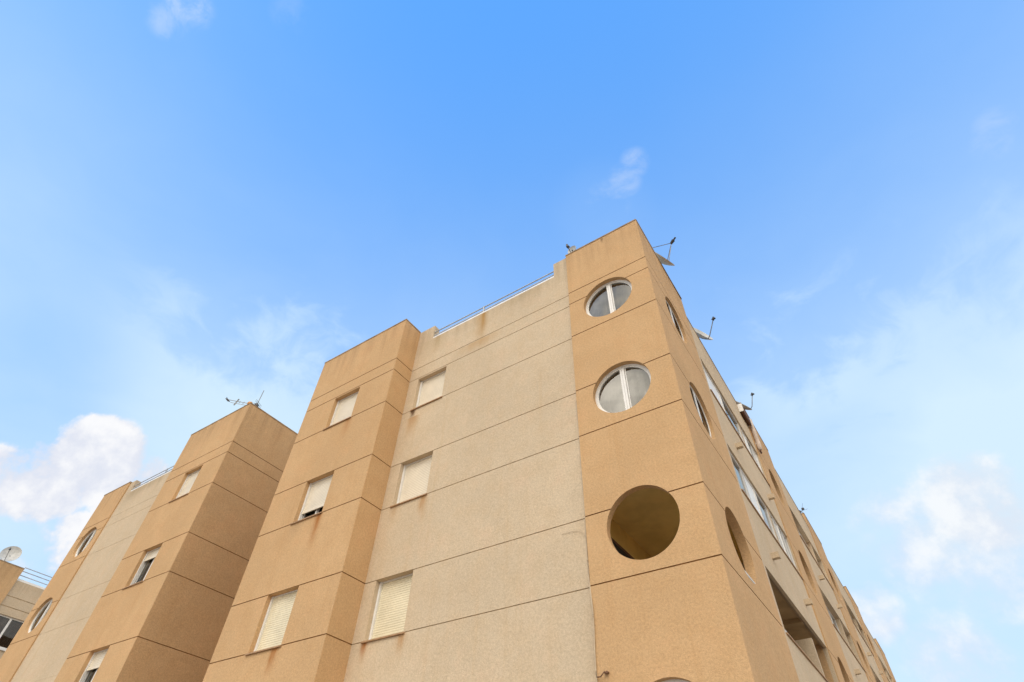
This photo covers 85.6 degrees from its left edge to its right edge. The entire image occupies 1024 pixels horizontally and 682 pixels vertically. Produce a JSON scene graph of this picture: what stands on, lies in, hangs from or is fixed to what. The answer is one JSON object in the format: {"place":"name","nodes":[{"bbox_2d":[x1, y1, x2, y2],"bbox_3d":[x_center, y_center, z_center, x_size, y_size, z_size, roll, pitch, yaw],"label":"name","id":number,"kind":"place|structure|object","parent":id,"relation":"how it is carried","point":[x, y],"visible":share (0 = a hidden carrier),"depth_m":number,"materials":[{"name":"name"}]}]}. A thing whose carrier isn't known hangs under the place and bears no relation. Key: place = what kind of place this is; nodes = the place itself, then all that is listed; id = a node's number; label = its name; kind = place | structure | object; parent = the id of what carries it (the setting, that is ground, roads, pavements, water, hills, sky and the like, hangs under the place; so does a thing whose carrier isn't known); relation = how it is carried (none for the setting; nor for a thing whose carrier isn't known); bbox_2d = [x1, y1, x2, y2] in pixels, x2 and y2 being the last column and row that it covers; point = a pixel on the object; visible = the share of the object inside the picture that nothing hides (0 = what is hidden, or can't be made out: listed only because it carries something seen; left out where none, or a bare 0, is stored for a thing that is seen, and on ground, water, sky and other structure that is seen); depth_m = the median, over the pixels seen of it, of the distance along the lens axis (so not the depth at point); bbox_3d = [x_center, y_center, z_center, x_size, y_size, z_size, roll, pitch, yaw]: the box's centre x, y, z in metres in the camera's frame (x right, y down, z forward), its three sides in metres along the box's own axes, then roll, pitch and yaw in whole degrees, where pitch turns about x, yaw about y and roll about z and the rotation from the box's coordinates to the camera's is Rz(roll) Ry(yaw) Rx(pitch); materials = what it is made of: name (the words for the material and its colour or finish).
{"place":"outdoors","nodes":[
{"label":"outdoors","id":0,"kind":"place"},
{"bbox_2d":[0,0,1023,681],"label":"sky","id":1,"kind":"structure","parent":0,"point":[203,203],"materials":[{"name":"blue"}]},
{"label":"ground","id":2,"kind":"structure","parent":0,"visible":0},
{"bbox_2d":[0,559,51,658],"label":"apartment building","id":3,"kind":"structure","parent":2,"relation":"on","point":[19,598],"depth_m":29.81,"materials":[{"name":"beige paint"}]},
{"bbox_2d":[0,546,21,560],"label":"satellite dish","id":4,"kind":"object","parent":3,"relation":"on","point":[11,553],"visible":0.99,"depth_m":30.56,"materials":[{"name":"metal"}]},
{"bbox_2d":[0,614,23,650],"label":"window","id":5,"kind":"structure","parent":3,"relation":"in","point":[9,627],"depth_m":29.28,"materials":[{"name":"white metal"}]},
{"bbox_2d":[0,402,297,681],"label":"apartment building","id":6,"kind":"structure","parent":2,"relation":"on","point":[143,585],"depth_m":17.76,"materials":[{"name":"beige paint"}]},
{"bbox_2d":[28,599,52,632],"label":"round window","id":7,"kind":"structure","parent":6,"relation":"in","point":[48,604],"depth_m":20.81,"materials":[{"name":"white metal"}]},
{"bbox_2d":[75,528,96,556],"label":"round window","id":8,"kind":"structure","parent":6,"relation":"in","point":[91,535],"depth_m":22.93,"materials":[{"name":"white metal"}]},
{"bbox_2d":[79,648,108,681],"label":"window","id":9,"kind":"structure","parent":6,"relation":"in","point":[94,663],"depth_m":15.01,"materials":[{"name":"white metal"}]},
{"bbox_2d":[122,547,160,589],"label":"window","id":10,"kind":"structure","parent":6,"relation":"in","point":[150,555],"depth_m":17.09,"materials":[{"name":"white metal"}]},
{"bbox_2d":[168,469,200,502],"bbox_3d":[-11.029,4.887,18.850,1.100,1.167,0.216,-25,-53,23],"label":"window","id":11,"kind":"structure","parent":6,"relation":"in","point":[190,479],"depth_m":19.03,"materials":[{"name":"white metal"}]},
{"bbox_2d":[225,391,263,407],"bbox_3d":[-10.205,2.343,20.907,1.465,1.022,0.400,-5,-47,7],"label":"television antenna","id":12,"kind":"object","parent":6,"relation":"on","point":[227,399],"visible":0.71,"depth_m":20.90,"materials":[{"name":"metal"}]},
{"bbox_2d":[203,219,895,681],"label":"apartment building","id":13,"kind":"structure","parent":2,"relation":"on","point":[429,511],"depth_m":11.38,"materials":[{"name":"beige paint"}]},
{"bbox_2d":[245,589,297,655],"bbox_3d":[-4.974,5.906,11.671,1.100,1.221,0.216,-25,-53,23],"label":"window","id":14,"kind":"structure","parent":13,"relation":"in","point":[271,635],"depth_m":11.76,"materials":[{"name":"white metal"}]},
{"bbox_2d":[290,475,332,524],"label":"window","id":15,"kind":"structure","parent":13,"relation":"in","point":[315,498],"depth_m":13.95,"materials":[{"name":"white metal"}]},
{"bbox_2d":[323,391,358,430],"bbox_3d":[-4.812,1.966,15.866,1.100,1.167,0.216,-25,-53,23],"label":"window","id":16,"kind":"structure","parent":13,"relation":"in","point":[343,411],"depth_m":16.02,"materials":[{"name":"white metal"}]},
{"bbox_2d":[361,573,412,643],"bbox_3d":[-2.401,5.285,10.988,1.100,1.221,0.216,-25,-53,23],"label":"window","id":17,"kind":"structure","parent":13,"relation":"in","point":[390,611],"depth_m":11.06,"materials":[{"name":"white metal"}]},
{"bbox_2d":[390,455,431,507],"bbox_3d":[-2.303,3.291,13.096,1.100,1.215,0.216,-25,-53,23],"label":"window","id":18,"kind":"structure","parent":13,"relation":"in","point":[415,476],"depth_m":13.19,"materials":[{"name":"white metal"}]},
{"bbox_2d":[410,370,445,411],"bbox_3d":[-2.222,1.338,15.175,1.100,1.167,0.216,-25,-53,23],"label":"window","id":19,"kind":"structure","parent":13,"relation":"in","point":[431,389],"depth_m":15.30,"materials":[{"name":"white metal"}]},
{"bbox_2d":[566,244,575,252],"bbox_3d":[1.691,-2.522,15.492,0.490,0.418,0.265,18,-49,-14],"label":"satellite dish","id":20,"kind":"object","parent":13,"relation":"on","point":[572,248],"visible":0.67,"depth_m":15.53,"materials":[{"name":"metal"}]},
{"bbox_2d":[564,401,596,681],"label":"hanging cable","id":21,"kind":"object","parent":13,"relation":"hanging from","point":[587,561],"visible":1,"depth_m":8.89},
{"bbox_2d":[586,280,631,316],"bbox_3d":[2.377,-0.927,13.245,1.360,1.360,0.216,-25,-53,23],"label":"round window","id":22,"kind":"structure","parent":13,"relation":"in","point":[602,302],"depth_m":13.46,"materials":[{"name":"grey glass"}]},
{"bbox_2d":[595,364,650,412],"bbox_3d":[2.296,1.030,11.162,1.360,1.360,0.216,-25,-53,23],"label":"round window","id":23,"kind":"structure","parent":13,"relation":"in","point":[616,392],"depth_m":11.33,"materials":[{"name":"grey glass"}]},
{"bbox_2d":[652,237,675,265],"bbox_3d":[4.317,-2.376,15.764,0.913,0.863,0.788,-13,-49,14],"label":"satellite dish","id":24,"kind":"object","parent":13,"relation":"on","point":[663,260],"visible":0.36,"depth_m":15.52,"materials":[{"name":"metal"}]},
{"bbox_2d":[665,299,683,339],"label":"round window","id":25,"kind":"structure","parent":13,"relation":"in","point":[669,308],"depth_m":13.92,"materials":[{"name":"white metal"}]},
{"bbox_2d":[662,679,688,681],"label":"round window","id":26,"kind":"structure","parent":13,"relation":"in","point":[671,680],"depth_m":7.30,"materials":[{"name":"white metal"}]},
{"bbox_2d":[690,386,711,437],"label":"round window","id":27,"kind":"structure","parent":13,"relation":"in","point":[694,396],"depth_m":11.81,"materials":[{"name":"white metal"}]},
{"bbox_2d":[693,316,715,339],"bbox_3d":[5.922,-0.269,16.859,0.852,0.905,0.723,-25,-53,23],"label":"satellite dish","id":28,"kind":"object","parent":13,"relation":"on","point":[701,335],"visible":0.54,"depth_m":16.71,"materials":[{"name":"metal"}]},
{"bbox_2d":[737,403,751,426],"bbox_3d":[7.752,2.482,18.409,0.146,0.338,0.925,-25,-53,23],"label":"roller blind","id":29,"kind":"object","parent":13,"relation":"attached to","point":[744,415],"visible":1,"depth_m":18.25,"materials":[{"name":"brown fabric"}]},
{"bbox_2d":[736,393,753,409],"bbox_3d":[8.151,2.322,19.188,0.730,0.879,0.623,-16,-49,16],"label":"satellite dish","id":30,"kind":"object","parent":13,"relation":"attached to","point":[745,407],"visible":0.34,"depth_m":19.08,"materials":[{"name":"metal"}]},
{"bbox_2d":[749,419,761,453],"bbox_3d":[8.092,3.149,18.403,0.150,1.340,0.160,-25,-53,23],"label":"awning","id":31,"kind":"object","parent":13,"relation":"attached to","point":[756,438],"visible":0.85,"depth_m":18.27,"materials":[{"name":"fabric"}]}
]}

